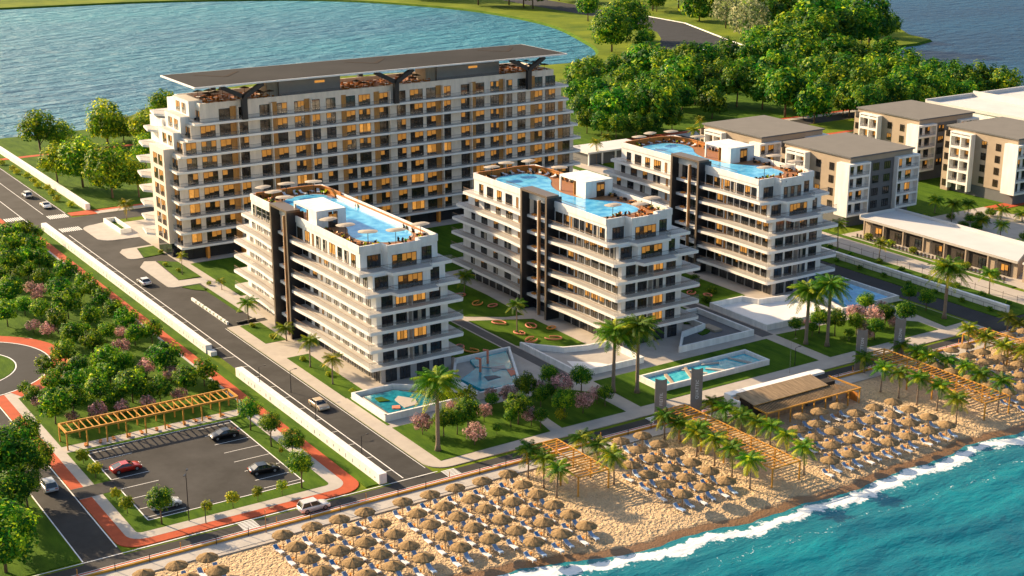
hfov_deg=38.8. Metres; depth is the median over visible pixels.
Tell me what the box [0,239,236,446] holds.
park lawn
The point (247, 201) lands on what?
window
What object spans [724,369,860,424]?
beach bar
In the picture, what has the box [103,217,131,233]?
planter
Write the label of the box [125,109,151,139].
leafy tree
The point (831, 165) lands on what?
window
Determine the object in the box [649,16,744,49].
park road kerb
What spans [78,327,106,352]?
leafy tree
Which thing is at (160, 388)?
leafy tree
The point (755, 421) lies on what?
palm tree
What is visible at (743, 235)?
window
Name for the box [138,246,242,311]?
apron lawn
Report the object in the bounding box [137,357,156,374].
blossom tree
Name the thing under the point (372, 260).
balcony door
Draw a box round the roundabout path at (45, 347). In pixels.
[0,336,67,396]
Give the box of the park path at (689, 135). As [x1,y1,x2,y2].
[610,88,853,139]
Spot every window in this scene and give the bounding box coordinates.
[153,151,156,163]
[154,167,158,178]
[155,181,159,193]
[156,196,160,208]
[157,210,161,222]
[158,154,161,165]
[158,225,162,237]
[159,169,163,181]
[160,184,164,196]
[161,199,165,211]
[162,132,166,143]
[162,213,166,225]
[163,228,167,240]
[168,116,171,126]
[168,135,171,145]
[174,118,177,129]
[176,100,179,110]
[181,102,185,113]
[187,158,197,169]
[188,173,198,185]
[189,188,199,200]
[190,203,200,215]
[191,218,201,229]
[192,233,202,244]
[221,154,232,165]
[222,169,233,180]
[223,184,234,195]
[224,199,234,210]
[225,213,235,224]
[226,228,236,239]
[241,151,249,163]
[242,167,250,178]
[243,182,251,193]
[243,197,250,207]
[253,204,255,216]
[256,206,261,219]
[262,149,271,160]
[262,164,272,175]
[262,209,265,220]
[263,179,272,190]
[266,211,269,223]
[279,147,288,158]
[280,162,289,173]
[280,177,290,188]
[297,226,302,239]
[303,249,308,256]
[305,230,309,243]
[311,253,315,260]
[314,143,321,154]
[314,158,321,168]
[315,172,322,183]
[316,236,320,249]
[323,239,326,252]
[327,141,336,152]
[328,156,337,167]
[329,170,337,181]
[329,185,338,190]
[329,242,334,256]
[337,246,341,260]
[339,267,344,275]
[341,286,346,293]
[344,250,348,263]
[347,139,356,150]
[348,153,356,164]
[348,168,357,178]
[349,182,357,192]
[351,253,355,267]
[355,276,359,283]
[363,277,367,287]
[366,299,370,306]
[373,371,379,382]
[380,135,388,146]
[381,149,388,160]
[381,164,389,174]
[381,178,389,188]
[382,192,389,202]
[382,205,390,213]
[397,133,406,143]
[398,147,406,158]
[398,161,406,172]
[398,175,406,186]
[399,189,407,199]
[399,203,407,213]
[427,144,436,154]
[427,157,436,168]
[428,171,436,181]
[428,185,436,195]
[428,198,436,208]
[444,142,450,152]
[445,156,451,166]
[445,169,451,179]
[445,183,451,193]
[445,196,451,206]
[461,139,469,150]
[461,153,469,163]
[462,167,469,177]
[462,180,469,190]
[462,194,467,201]
[475,198,478,206]
[476,138,484,148]
[476,151,484,161]
[476,165,484,171]
[476,274,481,281]
[479,184,482,195]
[481,216,486,224]
[481,231,486,239]
[481,246,486,254]
[481,261,486,268]
[483,277,488,284]
[484,202,489,210]
[487,186,492,198]
[490,280,494,287]
[493,236,497,243]
[493,251,497,258]
[493,266,497,273]
[496,206,499,214]
[497,190,501,202]
[497,283,502,291]
[504,241,510,249]
[504,256,510,264]
[504,271,510,279]
[504,286,509,294]
[505,193,511,205]
[505,226,510,233]
[506,134,511,144]
[506,148,511,157]
[506,210,512,219]
[511,290,516,297]
[517,133,524,142]
[517,146,524,156]
[517,159,524,165]
[534,130,541,140]
[534,144,541,154]
[534,157,541,165]
[555,211,562,224]
[559,280,566,288]
[559,296,565,304]
[560,231,566,240]
[560,247,566,256]
[560,264,566,272]
[562,127,569,137]
[562,140,569,150]
[562,153,568,163]
[562,166,568,172]
[563,214,568,226]
[564,314,570,322]
[567,234,573,242]
[567,299,572,307]
[568,250,573,259]
[568,267,573,275]
[568,283,573,291]
[572,317,578,326]
[573,217,578,230]
[578,237,582,246]
[578,271,583,279]
[578,287,583,295]
[578,304,582,311]
[579,220,584,232]
[579,254,583,263]
[580,321,586,330]
[584,239,588,248]
[585,222,592,235]
[585,257,589,265]
[585,273,589,282]
[585,290,589,298]
[588,325,595,333]
[590,242,596,251]
[591,259,598,268]
[591,276,597,285]
[591,293,597,301]
[591,309,597,318]
[593,225,598,237]
[598,245,602,254]
[599,227,604,239]
[599,279,604,288]
[599,296,604,304]
[599,313,603,321]
[600,263,604,271]
[604,247,608,256]
[606,265,610,273]
[606,282,610,290]
[606,299,610,307]
[610,247,615,258]
[612,268,617,276]
[612,285,617,293]
[612,302,617,310]
[621,165,624,172]
[627,152,630,162]
[627,180,633,188]
[631,168,636,176]
[635,154,640,165]
[640,184,644,192]
[643,171,647,179]
[645,157,649,167]
[651,188,657,195]
[653,174,659,183]
[654,159,660,170]
[706,174,712,185]
[707,235,714,243]
[707,250,713,258]
[708,221,714,229]
[709,191,715,199]
[709,206,715,214]
[711,266,717,275]
[714,176,719,188]
[715,252,720,260]
[716,223,722,231]
[716,238,721,246]
[717,193,722,202]
[717,208,722,217]
[720,269,726,278]
[724,179,729,190]
[726,256,731,264]
[727,196,732,205]
[727,227,732,235]
[727,241,732,249]
[728,211,733,220]
[728,272,734,281]
[730,181,735,192]
[733,244,738,252]
[733,259,737,266]
[734,198,738,207]
[734,229,738,237]
[735,214,739,222]
[736,183,743,194]
[736,275,743,284]
[739,261,746,269]
[740,200,747,209]
[740,231,747,240]
[740,246,746,255]
[741,215,748,224]
[745,185,750,196]
[745,278,752,287]
[748,202,753,211]
[748,249,753,257]
[748,264,752,272]
[749,233,754,242]
[750,218,754,227]
[751,187,756,198]
[754,266,759,274]
[754,281,761,290]
[755,204,759,212]
[755,251,760,259]
[756,220,761,228]
[756,236,760,244]
[761,205,766,215]
[761,253,766,261]
[761,268,766,276]
[762,237,767,246]
[763,222,768,231]
[763,284,770,294]
[815,171,819,179]
[816,159,820,166]
[828,175,833,182]
[828,187,832,195]
[829,162,833,170]
[870,200,876,207]
[871,187,877,195]
[872,175,878,182]
[873,162,879,170]
[875,227,881,238]
[881,198,887,205]
[882,185,888,193]
[883,173,889,181]
[884,160,890,168]
[886,133,890,139]
[887,122,891,128]
[894,233,901,243]
[899,135,903,142]
[914,238,921,249]
[935,158,940,164]
[935,244,942,255]
[936,147,941,153]
[937,136,942,142]
[938,124,943,131]
[945,141,949,147]
[956,250,963,260]
[978,176,983,183]
[978,257,985,267]
[979,164,984,171]
[980,153,985,159]
[981,141,986,148]
[992,179,997,186]
[993,167,998,174]
[994,156,999,163]
[996,144,1000,151]
[1000,263,1008,275]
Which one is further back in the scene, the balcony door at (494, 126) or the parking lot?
the balcony door at (494, 126)
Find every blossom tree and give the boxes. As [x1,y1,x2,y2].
[24,281,35,294]
[24,318,39,332]
[30,289,43,298]
[30,395,41,405]
[33,283,46,292]
[39,321,56,336]
[64,410,80,420]
[86,400,108,419]
[111,338,130,352]
[113,398,129,413]
[114,326,127,337]
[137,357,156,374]
[137,394,155,410]
[162,364,179,380]
[169,387,188,402]
[410,413,433,434]
[446,401,456,409]
[462,421,486,444]
[476,403,491,421]
[484,387,497,397]
[497,384,517,402]
[521,405,537,425]
[536,379,545,388]
[550,372,574,392]
[575,392,594,412]
[587,385,600,399]
[845,304,866,316]
[857,319,869,329]
[864,304,884,319]
[868,330,874,340]
[876,300,887,307]
[887,315,897,328]
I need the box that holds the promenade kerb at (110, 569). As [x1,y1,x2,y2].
[80,327,1022,575]
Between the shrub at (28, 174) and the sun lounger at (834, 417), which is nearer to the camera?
the sun lounger at (834, 417)
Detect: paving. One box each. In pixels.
[5,251,342,538]
[62,410,238,452]
[124,219,985,467]
[574,163,1023,304]
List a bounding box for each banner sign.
[654,378,666,423]
[690,368,702,414]
[854,329,867,370]
[892,318,905,359]
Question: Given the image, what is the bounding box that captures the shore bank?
[0,0,932,55]
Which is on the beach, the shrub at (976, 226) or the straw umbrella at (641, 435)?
the straw umbrella at (641, 435)
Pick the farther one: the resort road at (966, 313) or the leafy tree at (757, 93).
the leafy tree at (757, 93)
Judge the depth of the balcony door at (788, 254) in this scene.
302.51 m
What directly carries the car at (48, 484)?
on the side road at (83, 533)
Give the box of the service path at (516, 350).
[453,304,772,378]
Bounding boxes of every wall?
[0,146,89,209]
[41,223,71,247]
[67,242,101,270]
[97,264,136,296]
[132,290,174,325]
[169,318,211,353]
[191,297,228,324]
[235,367,279,404]
[237,317,255,324]
[273,395,329,441]
[323,432,386,484]
[573,169,1009,311]
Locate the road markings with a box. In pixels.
[0,169,1020,575]
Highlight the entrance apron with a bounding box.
[83,222,264,318]
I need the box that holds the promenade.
[96,332,1023,575]
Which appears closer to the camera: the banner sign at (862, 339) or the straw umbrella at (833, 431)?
the straw umbrella at (833, 431)
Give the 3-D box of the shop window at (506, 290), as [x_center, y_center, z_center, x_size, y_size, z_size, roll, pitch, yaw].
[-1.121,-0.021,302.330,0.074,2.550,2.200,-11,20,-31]
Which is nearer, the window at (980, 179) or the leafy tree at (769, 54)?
the window at (980, 179)
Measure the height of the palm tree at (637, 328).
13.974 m
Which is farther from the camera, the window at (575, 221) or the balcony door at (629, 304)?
the window at (575, 221)
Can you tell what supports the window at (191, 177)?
in the hotel building
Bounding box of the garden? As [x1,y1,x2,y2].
[907,177,1023,216]
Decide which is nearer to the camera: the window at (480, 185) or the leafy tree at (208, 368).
the leafy tree at (208, 368)
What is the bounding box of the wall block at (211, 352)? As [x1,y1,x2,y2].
[207,349,216,355]
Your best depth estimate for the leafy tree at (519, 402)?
232.80 m
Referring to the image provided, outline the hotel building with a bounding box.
[136,44,580,259]
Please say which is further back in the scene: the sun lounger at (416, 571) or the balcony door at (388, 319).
the balcony door at (388, 319)
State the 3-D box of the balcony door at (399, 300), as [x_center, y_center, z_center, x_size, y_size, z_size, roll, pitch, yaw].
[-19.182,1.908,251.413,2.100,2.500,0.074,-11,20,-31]
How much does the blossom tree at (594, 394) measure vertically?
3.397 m
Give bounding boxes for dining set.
[193,90,203,99]
[202,92,211,101]
[204,94,214,102]
[210,91,220,100]
[217,89,227,97]
[265,90,273,96]
[351,80,361,87]
[411,74,420,82]
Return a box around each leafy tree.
[0,222,24,238]
[0,234,20,252]
[0,240,14,257]
[0,248,21,271]
[0,266,10,280]
[0,275,24,300]
[0,281,19,302]
[0,298,19,326]
[0,422,39,476]
[0,464,33,511]
[0,478,19,516]
[0,494,42,572]
[6,411,42,441]
[8,269,24,280]
[10,219,36,235]
[10,231,33,251]
[11,464,42,507]
[13,246,32,265]
[14,108,58,158]
[16,261,37,280]
[16,295,33,315]
[17,380,30,392]
[22,435,56,480]
[23,384,42,401]
[24,233,48,253]
[27,225,43,238]
[27,247,51,270]
[29,298,53,322]
[32,267,49,284]
[33,352,58,378]
[36,140,70,182]
[37,385,72,423]
[39,367,64,394]
[40,256,56,272]
[42,277,72,305]
[43,118,80,148]
[43,273,55,284]
[45,306,68,333]
[50,338,77,362]
[51,288,83,318]
[53,257,78,282]
[54,133,101,187]
[55,359,76,376]
[57,383,89,409]
[59,322,81,338]
[60,322,86,348]
[60,367,86,390]
[67,353,90,372]
[72,285,84,296]
[74,269,94,287]
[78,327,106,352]
[79,367,100,383]
[80,277,99,297]
[80,302,102,328]
[81,140,137,197]
[81,322,91,336]
[81,373,111,405]
[84,96,126,143]
[89,287,112,310]
[89,344,123,378]
[95,388,118,410]
[96,359,123,382]
[97,322,115,341]
[102,298,124,320]
[106,383,129,405]
[110,114,135,140]
[112,305,139,327]
[112,365,150,402]
[118,349,135,369]
[124,161,151,196]
[124,324,144,345]
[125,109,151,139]
[130,130,150,166]
[132,366,147,377]
[132,382,153,400]
[139,318,163,343]
[143,483,174,523]
[144,341,183,374]
[145,88,173,114]
[147,374,172,401]
[171,364,197,392]
[193,356,218,385]
[206,379,220,390]
[236,396,262,429]
[257,409,282,446]
[277,426,305,456]
[284,449,314,487]
[431,404,454,436]
[447,407,466,434]
[453,394,483,426]
[485,392,499,406]
[493,423,501,431]
[503,390,532,424]
[503,407,517,426]
[512,370,537,396]
[531,383,549,408]
[531,407,547,427]
[538,363,560,382]
[545,380,559,398]
[549,386,575,418]
[562,58,609,88]
[563,63,578,77]
[563,78,591,105]
[568,89,596,114]
[569,363,594,393]
[575,0,600,20]
[575,107,597,132]
[580,54,607,75]
[584,76,613,92]
[586,90,612,108]
[587,6,634,51]
[587,86,629,131]
[590,110,610,134]
[596,384,613,405]
[601,0,653,39]
[601,52,621,80]
[604,112,628,137]
[607,66,636,87]
[608,79,637,104]
[618,63,640,80]
[620,41,663,78]
[620,81,660,116]
[625,111,647,135]
[632,29,650,46]
[634,70,661,89]
[636,78,683,118]
[639,28,655,42]
[643,111,663,136]
[647,0,665,11]
[648,67,667,79]
[649,46,678,73]
[658,72,683,87]
[659,54,704,84]
[659,107,683,129]
[660,79,690,106]
[672,40,702,58]
[673,80,696,109]
[677,0,717,20]
[686,74,708,104]
[687,52,710,75]
[693,41,721,66]
[696,77,724,98]
[696,89,728,118]
[698,60,722,86]
[708,52,729,65]
[714,36,740,63]
[714,56,736,78]
[719,61,756,106]
[729,50,748,64]
[735,37,771,62]
[736,55,759,74]
[738,24,769,43]
[740,0,792,30]
[745,68,772,108]
[753,48,793,79]
[760,32,794,52]
[760,53,793,72]
[760,65,777,76]
[761,0,792,14]
[762,23,799,49]
[763,66,810,116]
[765,70,808,106]
[766,7,807,32]
[779,0,811,18]
[780,32,825,63]
[785,49,808,68]
[788,19,825,51]
[788,316,804,335]
[790,66,805,74]
[791,82,836,123]
[792,99,812,119]
[793,0,849,25]
[793,6,842,41]
[797,53,838,75]
[797,70,820,90]
[808,321,818,333]
[809,306,827,332]
[813,62,853,91]
[814,79,837,100]
[817,31,856,62]
[817,50,845,68]
[823,8,863,37]
[824,306,847,335]
[832,76,869,116]
[832,90,853,115]
[833,51,870,81]
[838,35,858,50]
[841,0,860,13]
[844,4,885,43]
[844,83,882,109]
[844,328,854,340]
[846,40,875,62]
[846,312,865,334]
[848,63,886,85]
[850,0,892,42]
[856,291,876,311]
[862,51,884,68]
[865,317,885,339]
[868,75,900,102]
[869,89,890,104]
[870,51,908,81]
[871,12,895,35]
[871,36,902,61]
[876,303,895,324]
[884,315,895,326]
[886,12,903,37]
[886,86,903,101]
[887,62,920,91]
[890,47,924,69]
[896,299,917,318]
[897,80,929,101]
[901,282,917,300]
[906,67,931,87]
[912,62,936,76]
[917,289,935,310]
[918,86,939,98]
[919,58,946,76]
[920,69,954,97]
[936,57,969,81]
[940,78,964,95]
[950,64,983,87]
[956,80,979,93]
[964,76,988,91]
[967,59,999,83]
[977,79,999,91]
[989,64,1023,88]
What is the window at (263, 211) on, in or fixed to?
in the apartment tower at (381, 311)
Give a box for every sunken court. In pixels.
[520,342,643,374]
[678,307,753,352]
[709,294,832,330]
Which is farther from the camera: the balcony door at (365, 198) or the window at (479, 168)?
the window at (479, 168)
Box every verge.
[41,231,377,487]
[573,163,1023,316]
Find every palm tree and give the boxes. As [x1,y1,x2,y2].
[117,198,134,219]
[177,250,187,274]
[215,277,225,289]
[236,295,259,322]
[272,321,294,340]
[297,333,320,366]
[320,352,343,383]
[409,364,466,451]
[453,268,476,292]
[506,297,528,331]
[513,438,546,478]
[529,447,559,487]
[543,458,572,497]
[568,427,597,453]
[581,434,612,460]
[588,137,603,163]
[593,318,636,392]
[596,443,627,484]
[601,132,613,140]
[615,313,663,393]
[650,407,677,438]
[665,412,692,441]
[680,420,709,456]
[685,418,711,451]
[686,125,700,138]
[694,115,704,125]
[697,430,730,465]
[700,395,725,417]
[710,398,738,423]
[716,438,747,476]
[727,405,752,432]
[733,450,766,488]
[742,412,767,438]
[755,417,784,444]
[772,427,799,453]
[785,279,828,344]
[788,437,818,475]
[807,273,852,346]
[828,218,848,248]
[851,350,877,372]
[869,358,897,391]
[872,236,889,257]
[887,365,911,398]
[889,338,912,357]
[902,342,927,366]
[905,369,932,405]
[913,348,941,371]
[924,255,972,318]
[926,375,955,410]
[928,193,944,212]
[935,352,959,372]
[942,390,970,423]
[944,198,964,221]
[955,358,979,382]
[956,321,978,350]
[961,198,976,212]
[966,365,993,389]
[972,214,991,229]
[974,327,1001,355]
[978,266,999,293]
[988,371,1016,412]
[992,204,1010,218]
[992,336,1016,363]
[993,219,1010,234]
[997,309,1018,330]
[1006,343,1023,360]
[1009,316,1023,335]
[1012,208,1023,221]
[1013,343,1023,371]
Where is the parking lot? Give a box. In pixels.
[71,420,304,520]
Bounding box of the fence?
[827,242,1021,299]
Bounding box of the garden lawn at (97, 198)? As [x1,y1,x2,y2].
[0,66,905,215]
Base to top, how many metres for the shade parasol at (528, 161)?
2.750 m
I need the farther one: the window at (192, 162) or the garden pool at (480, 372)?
the window at (192, 162)
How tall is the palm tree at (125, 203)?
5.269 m
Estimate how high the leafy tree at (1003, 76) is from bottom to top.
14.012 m
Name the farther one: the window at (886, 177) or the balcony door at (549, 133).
the balcony door at (549, 133)
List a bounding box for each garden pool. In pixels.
[351,384,478,421]
[453,346,518,399]
[639,349,769,390]
[807,276,898,312]
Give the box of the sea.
[498,431,1023,575]
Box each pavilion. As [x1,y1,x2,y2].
[573,139,629,165]
[851,208,1023,281]
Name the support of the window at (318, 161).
in the hotel building
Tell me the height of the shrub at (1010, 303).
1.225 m
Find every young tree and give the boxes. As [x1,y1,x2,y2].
[75,447,89,463]
[87,461,102,477]
[110,487,121,499]
[118,495,134,513]
[200,499,212,510]
[225,491,239,507]
[252,485,262,496]
[276,479,287,494]
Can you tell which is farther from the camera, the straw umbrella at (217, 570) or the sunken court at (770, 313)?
the sunken court at (770, 313)
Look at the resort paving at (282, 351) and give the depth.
264.75 m
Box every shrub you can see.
[8,165,16,169]
[12,168,20,173]
[21,171,30,176]
[29,177,37,182]
[34,181,42,186]
[42,184,50,188]
[47,189,56,194]
[52,194,60,200]
[66,201,75,206]
[457,384,477,399]
[554,408,567,418]
[690,274,699,280]
[701,295,712,302]
[707,286,717,292]
[864,233,873,238]
[885,239,896,246]
[897,266,905,271]
[908,247,917,252]
[946,212,955,218]
[957,220,969,226]
[961,261,971,268]
[963,213,975,221]
[970,221,982,228]
[974,211,983,216]
[978,291,986,296]
[983,207,995,215]
[1003,300,1012,305]
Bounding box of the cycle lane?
[76,326,1022,575]
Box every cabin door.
[329,213,336,227]
[597,183,604,196]
[740,150,746,161]
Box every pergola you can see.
[58,388,238,450]
[526,438,609,496]
[657,404,800,487]
[867,348,1010,419]
[961,328,1023,364]
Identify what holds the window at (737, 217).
in the apartment tower at (743, 217)
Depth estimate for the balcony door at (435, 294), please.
255.05 m
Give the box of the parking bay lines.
[89,420,303,519]
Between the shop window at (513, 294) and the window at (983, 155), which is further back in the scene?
the window at (983, 155)
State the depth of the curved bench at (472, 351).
267.78 m
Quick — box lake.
[0,1,595,137]
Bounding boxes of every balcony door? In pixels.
[200,125,215,137]
[201,140,216,152]
[202,155,217,167]
[203,171,218,183]
[204,186,219,198]
[205,201,220,212]
[206,215,220,227]
[207,230,221,241]
[294,100,304,112]
[295,115,304,126]
[295,130,305,141]
[296,145,305,156]
[297,160,306,171]
[297,174,307,185]
[358,94,369,105]
[359,108,370,119]
[359,123,370,134]
[360,137,370,148]
[360,152,371,163]
[361,166,371,177]
[361,180,372,191]
[361,194,372,204]
[367,254,380,268]
[374,275,387,290]
[381,295,392,309]
[382,314,392,327]
[382,332,393,344]
[383,350,394,362]
[386,367,396,381]
[392,251,416,268]
[396,296,406,306]
[396,312,406,324]
[397,330,407,342]
[397,347,407,359]
[398,272,422,288]
[400,365,410,378]
[410,88,422,99]
[410,103,422,114]
[410,117,422,128]
[411,131,423,142]
[411,145,423,156]
[411,159,423,170]
[411,173,423,184]
[412,187,424,197]
[412,200,424,211]
[413,293,425,303]
[413,308,425,320]
[414,326,426,338]
[414,343,426,356]
[417,361,428,375]
[421,245,431,259]
[429,287,440,300]
[430,266,438,280]
[430,305,440,317]
[430,323,440,335]
[431,341,441,352]
[433,357,443,370]
[490,81,498,91]
[490,95,498,105]
[490,108,498,118]
[490,122,498,132]
[491,136,498,146]
[491,149,498,159]
[545,75,554,85]
[545,89,554,99]
[545,102,554,112]
[545,115,554,125]
[545,129,554,139]
[545,142,554,152]
[545,155,554,165]
[612,226,623,240]
[620,246,631,260]
[625,283,634,294]
[625,300,634,311]
[626,265,635,277]
[635,224,655,239]
[637,281,646,291]
[637,297,646,308]
[638,265,646,275]
[641,243,661,258]
[653,278,662,288]
[653,294,662,305]
[653,311,661,319]
[653,327,663,339]
[654,263,662,272]
[659,219,666,231]
[665,308,674,319]
[666,260,675,269]
[666,275,674,286]
[666,291,674,302]
[667,324,676,336]
[669,238,674,251]
[761,146,764,153]
[763,186,772,198]
[768,145,773,152]
[771,204,780,216]
[773,267,781,277]
[774,252,782,262]
[775,237,782,247]
[775,282,783,293]
[776,221,783,232]
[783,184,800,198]
[783,265,791,275]
[784,251,791,260]
[785,235,792,245]
[785,280,792,291]
[786,221,793,230]
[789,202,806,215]
[797,263,804,272]
[797,277,806,289]
[798,248,805,257]
[799,233,805,242]
[800,219,806,227]
[804,180,808,191]
[807,261,814,270]
[808,246,815,255]
[809,217,817,225]
[809,231,816,240]
[812,198,816,209]
[848,192,851,200]
[849,179,852,187]
[850,167,853,175]
[854,203,859,211]
[855,190,860,199]
[856,178,861,186]
[857,165,862,173]
[903,194,908,202]
[904,182,909,190]
[905,169,910,178]
[906,157,911,165]
[922,160,926,168]
[923,149,927,156]
[924,138,928,145]
[925,127,929,134]
[1020,182,1023,190]
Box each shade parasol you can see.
[255,185,270,198]
[264,190,281,199]
[275,195,293,201]
[277,182,294,193]
[305,180,321,189]
[319,217,336,230]
[335,223,354,235]
[358,229,377,233]
[386,227,405,238]
[410,222,429,234]
[484,165,499,171]
[498,161,514,173]
[521,159,535,169]
[551,166,567,178]
[604,203,621,216]
[631,202,648,216]
[632,135,646,137]
[643,196,660,210]
[664,130,677,141]
[690,135,704,146]
[756,166,772,174]
[766,154,781,166]
[781,164,794,177]
[788,159,803,169]
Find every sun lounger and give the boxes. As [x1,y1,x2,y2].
[197,567,206,575]
[272,544,284,553]
[285,555,296,565]
[297,567,308,575]
[302,536,313,547]
[315,548,326,559]
[329,528,341,539]
[329,559,340,570]
[342,540,353,549]
[355,521,366,530]
[355,551,367,560]
[368,563,381,574]
[371,533,382,542]
[384,543,396,554]
[392,510,402,520]
[397,554,409,564]
[407,522,419,531]
[413,567,423,575]
[420,503,431,511]
[422,533,432,544]
[426,563,436,573]
[434,514,445,523]
[435,544,446,555]
[447,496,457,505]
[448,525,459,535]
[450,556,461,568]
[462,507,473,518]
[463,552,473,563]
[464,536,475,546]
[473,489,484,498]
[476,517,487,527]
[479,547,491,558]
[489,500,500,509]
[491,544,503,553]
[493,528,504,537]
[499,482,509,490]
[503,510,515,519]
[506,539,518,550]
[520,520,531,531]
[523,551,536,562]
[528,502,539,510]
[534,531,546,539]
[535,547,546,556]
[551,542,564,551]
[561,523,572,532]
[563,539,574,548]
[576,535,588,546]
[587,531,599,541]
[622,445,631,454]
[622,473,634,481]
[632,469,640,479]
[638,454,648,463]
[639,482,650,491]
[644,440,652,447]
[649,479,657,487]
[654,463,664,472]
[656,492,667,500]
[661,448,670,457]
[666,489,677,498]
[673,502,685,512]
[676,457,685,465]
[683,499,694,508]
[687,482,697,491]
[692,467,703,476]
[696,496,707,505]
[705,491,715,500]
[710,475,717,484]
[717,488,729,497]
[727,485,737,495]
[802,421,811,428]
[814,441,824,450]
[816,428,826,435]
[819,415,829,423]
[822,468,833,477]
[830,413,841,421]
[830,465,842,473]
[832,436,844,444]
[833,449,843,457]
[839,410,849,417]
[842,462,853,470]
[851,459,862,468]
[852,444,862,452]
[853,431,864,438]
[856,417,867,425]
[863,456,874,464]
[869,438,880,446]
[871,425,882,432]
[871,452,881,460]
[874,412,885,420]
[881,450,892,459]
[890,433,901,440]
[890,447,901,455]
[892,419,902,426]
[893,406,903,413]
[900,444,912,452]
[907,440,918,449]
[910,413,920,420]
[910,427,921,435]
[920,438,932,446]
[928,435,940,443]
[929,421,938,429]
[938,432,950,441]
[947,429,957,438]
[1000,399,1011,405]
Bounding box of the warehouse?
[925,86,1023,119]
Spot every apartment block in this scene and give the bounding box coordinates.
[700,115,829,161]
[780,132,920,226]
[853,100,979,180]
[940,117,1023,204]
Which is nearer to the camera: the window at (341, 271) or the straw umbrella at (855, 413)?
the straw umbrella at (855, 413)
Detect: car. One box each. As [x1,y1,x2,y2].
[21,190,32,197]
[39,201,50,208]
[39,477,58,493]
[109,460,141,474]
[137,277,151,285]
[148,497,181,511]
[208,427,238,440]
[247,461,279,475]
[296,497,330,513]
[308,397,329,410]
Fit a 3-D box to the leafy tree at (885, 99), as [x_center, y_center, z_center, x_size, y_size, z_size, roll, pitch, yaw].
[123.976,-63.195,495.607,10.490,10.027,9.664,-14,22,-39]
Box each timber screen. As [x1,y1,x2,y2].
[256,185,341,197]
[478,165,564,178]
[626,136,704,147]
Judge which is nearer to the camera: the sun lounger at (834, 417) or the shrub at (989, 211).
the sun lounger at (834, 417)
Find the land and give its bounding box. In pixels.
[0,0,1023,575]
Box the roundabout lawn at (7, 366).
[0,355,14,379]
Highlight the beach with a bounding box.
[155,341,1023,575]
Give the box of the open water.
[852,0,1023,86]
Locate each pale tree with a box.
[710,0,740,27]
[728,0,771,33]
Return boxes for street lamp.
[183,468,189,520]
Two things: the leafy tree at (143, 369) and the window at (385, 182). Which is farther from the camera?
the window at (385, 182)
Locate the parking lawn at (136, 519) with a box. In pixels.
[67,415,327,531]
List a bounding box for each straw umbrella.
[132,569,154,575]
[165,560,188,575]
[179,572,199,575]
[196,552,218,568]
[206,565,229,575]
[272,529,293,548]
[285,541,307,560]
[297,553,319,572]
[301,522,322,538]
[310,565,333,575]
[314,534,336,548]
[328,545,350,563]
[329,514,349,532]
[341,526,363,544]
[341,556,364,575]
[354,507,375,524]
[354,569,377,575]
[355,537,376,555]
[369,548,391,567]
[370,518,391,536]
[382,561,404,575]
[384,529,405,547]
[392,497,412,514]
[398,540,419,553]
[406,509,427,526]
[412,552,434,571]
[419,490,439,507]
[420,520,441,537]
[434,501,454,513]
[435,530,456,548]
[445,483,464,500]
[448,512,468,525]
[449,542,471,561]
[461,494,481,511]
[463,522,484,540]
[472,477,491,493]
[475,504,495,521]
[479,533,500,552]
[488,487,508,504]
[491,514,512,532]
[498,470,518,478]
[503,497,523,514]
[505,525,526,543]
[512,480,532,496]
[518,507,538,516]
[523,536,544,546]
[527,489,547,506]
[533,517,554,535]
[543,500,564,509]
[550,528,572,547]
[559,509,580,527]
[576,521,597,539]
[611,437,629,452]
[621,461,640,477]
[628,446,646,461]
[633,431,651,443]
[638,470,657,486]
[643,455,662,470]
[649,440,668,455]
[655,480,675,496]
[661,464,680,479]
[665,449,684,463]
[672,489,693,504]
[676,473,696,489]
[682,458,701,473]
[694,483,713,499]
[700,466,719,480]
[716,476,736,492]
[787,425,806,433]
[793,413,810,421]
[805,433,823,441]
[807,420,825,428]
[810,407,828,415]
[820,456,839,472]
[822,441,841,455]
[824,427,842,440]
[829,402,847,411]
[841,450,860,465]
[842,435,861,449]
[844,422,862,434]
[847,409,865,422]
[861,430,879,443]
[861,444,880,459]
[862,416,880,429]
[866,404,883,413]
[881,424,899,433]
[881,438,899,452]
[883,411,901,423]
[884,398,901,410]
[899,432,917,448]
[900,406,918,414]
[901,419,919,432]
[919,426,938,441]
[920,413,938,425]
[928,362,943,374]
[937,421,956,436]
[943,347,959,352]
[944,367,959,380]
[958,343,974,349]
[959,352,975,360]
[963,374,978,386]
[974,348,990,356]
[977,359,993,364]
[981,381,997,394]
[992,354,1008,364]
[995,365,1011,375]
[1001,332,1016,338]
[1001,388,1017,402]
[1010,361,1023,369]
[1013,372,1023,380]
[1015,383,1023,394]
[1016,328,1023,336]
[1016,395,1023,401]
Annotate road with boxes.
[0,112,854,484]
[0,342,123,564]
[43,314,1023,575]
[504,0,738,49]
[820,260,997,322]
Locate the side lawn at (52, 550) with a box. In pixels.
[0,474,79,575]
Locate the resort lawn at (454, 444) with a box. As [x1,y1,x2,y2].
[191,223,963,460]
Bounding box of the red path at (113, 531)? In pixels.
[0,237,358,547]
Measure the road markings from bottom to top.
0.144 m
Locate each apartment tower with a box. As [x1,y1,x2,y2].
[234,184,463,383]
[450,164,699,346]
[603,135,837,294]
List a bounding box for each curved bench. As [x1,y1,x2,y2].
[464,348,478,352]
[472,300,482,305]
[491,320,505,324]
[513,330,525,334]
[525,322,536,328]
[525,336,537,342]
[544,335,561,339]
[547,325,555,329]
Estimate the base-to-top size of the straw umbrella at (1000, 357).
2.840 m

